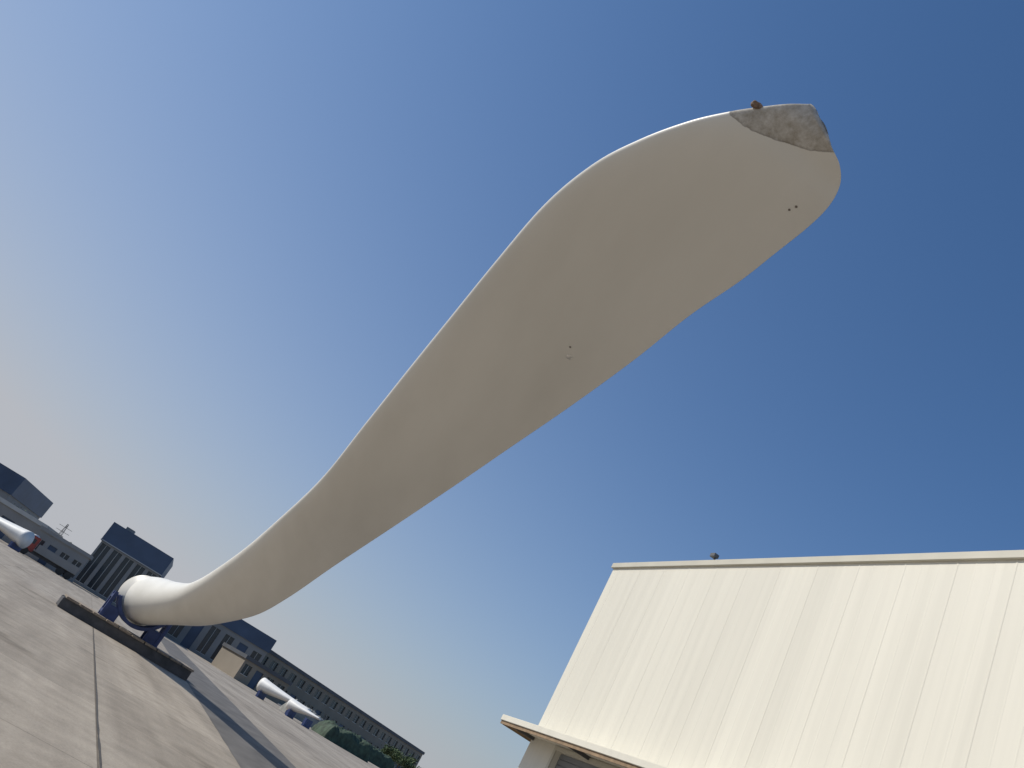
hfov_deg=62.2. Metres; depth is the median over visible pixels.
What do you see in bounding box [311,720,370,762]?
tarpaulin covered cargo
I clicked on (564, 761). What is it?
roller doors
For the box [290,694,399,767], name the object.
doors
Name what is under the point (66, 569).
flatbed truck
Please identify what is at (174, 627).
windows
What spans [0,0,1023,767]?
sky
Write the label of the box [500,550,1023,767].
cream hangar
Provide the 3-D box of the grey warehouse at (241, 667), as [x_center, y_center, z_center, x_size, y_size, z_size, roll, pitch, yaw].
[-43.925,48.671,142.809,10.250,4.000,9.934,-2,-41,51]
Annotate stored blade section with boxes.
[0,517,34,551]
[255,678,310,713]
[285,698,320,728]
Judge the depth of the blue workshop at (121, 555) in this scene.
139.42 m
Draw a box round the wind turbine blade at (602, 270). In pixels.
[118,100,840,625]
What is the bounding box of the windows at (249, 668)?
[240,664,283,689]
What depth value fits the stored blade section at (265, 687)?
100.59 m
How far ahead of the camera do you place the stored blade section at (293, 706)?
93.29 m
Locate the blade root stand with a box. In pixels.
[56,590,193,680]
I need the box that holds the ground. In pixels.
[0,539,378,767]
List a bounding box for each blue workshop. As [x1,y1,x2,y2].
[0,463,52,518]
[73,522,173,606]
[165,619,276,662]
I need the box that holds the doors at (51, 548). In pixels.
[37,545,57,565]
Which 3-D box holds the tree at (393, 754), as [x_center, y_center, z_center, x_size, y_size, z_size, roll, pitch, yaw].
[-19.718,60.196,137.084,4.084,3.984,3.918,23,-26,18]
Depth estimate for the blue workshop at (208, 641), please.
157.71 m
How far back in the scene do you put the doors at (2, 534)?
128.56 m
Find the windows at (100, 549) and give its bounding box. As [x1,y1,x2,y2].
[76,543,156,602]
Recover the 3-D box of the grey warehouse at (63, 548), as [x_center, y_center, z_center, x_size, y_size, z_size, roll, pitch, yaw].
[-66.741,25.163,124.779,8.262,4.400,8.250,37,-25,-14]
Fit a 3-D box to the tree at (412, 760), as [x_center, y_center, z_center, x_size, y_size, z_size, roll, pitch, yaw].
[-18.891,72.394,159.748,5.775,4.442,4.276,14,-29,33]
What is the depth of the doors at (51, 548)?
121.27 m
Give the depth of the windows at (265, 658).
192.10 m
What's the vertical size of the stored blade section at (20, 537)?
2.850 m
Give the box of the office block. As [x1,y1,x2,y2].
[261,650,424,767]
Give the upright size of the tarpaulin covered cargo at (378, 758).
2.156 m
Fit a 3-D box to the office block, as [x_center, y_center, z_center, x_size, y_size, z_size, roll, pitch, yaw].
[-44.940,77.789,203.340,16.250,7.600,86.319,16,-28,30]
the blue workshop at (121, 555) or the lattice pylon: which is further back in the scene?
the lattice pylon
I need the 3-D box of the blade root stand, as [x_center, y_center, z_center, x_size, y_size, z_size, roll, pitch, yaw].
[-17.602,11.225,39.443,6.640,1.750,2.500,39,-26,-18]
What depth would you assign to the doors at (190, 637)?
156.18 m
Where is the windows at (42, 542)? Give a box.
[35,540,81,567]
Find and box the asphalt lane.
[161,638,295,767]
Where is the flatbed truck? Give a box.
[20,536,79,579]
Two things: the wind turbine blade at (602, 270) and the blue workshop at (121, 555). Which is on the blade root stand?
the wind turbine blade at (602, 270)
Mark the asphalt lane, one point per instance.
(249, 744)
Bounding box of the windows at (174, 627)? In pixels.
[168,625,261,660]
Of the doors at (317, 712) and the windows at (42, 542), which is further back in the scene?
the doors at (317, 712)
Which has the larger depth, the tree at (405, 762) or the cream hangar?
the tree at (405, 762)
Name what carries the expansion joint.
on the ground
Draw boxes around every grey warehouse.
[0,497,62,543]
[25,525,93,581]
[211,642,292,703]
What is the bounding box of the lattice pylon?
[57,524,70,534]
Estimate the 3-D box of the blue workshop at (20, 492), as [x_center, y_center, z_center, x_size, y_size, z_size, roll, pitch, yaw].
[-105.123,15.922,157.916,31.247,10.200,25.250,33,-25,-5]
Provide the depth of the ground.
18.43 m
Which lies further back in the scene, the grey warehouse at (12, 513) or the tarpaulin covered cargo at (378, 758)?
the grey warehouse at (12, 513)
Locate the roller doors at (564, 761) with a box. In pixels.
[555,754,597,767]
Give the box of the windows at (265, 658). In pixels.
[261,656,419,766]
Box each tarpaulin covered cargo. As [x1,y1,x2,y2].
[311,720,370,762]
[362,739,393,767]
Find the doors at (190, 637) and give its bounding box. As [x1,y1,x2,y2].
[180,626,247,652]
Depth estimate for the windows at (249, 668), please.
137.76 m
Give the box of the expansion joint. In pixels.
[93,627,101,767]
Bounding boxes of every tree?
[380,744,403,762]
[393,754,414,767]
[403,754,419,767]
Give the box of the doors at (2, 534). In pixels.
[0,515,14,538]
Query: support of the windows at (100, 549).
in the blue workshop at (121, 555)

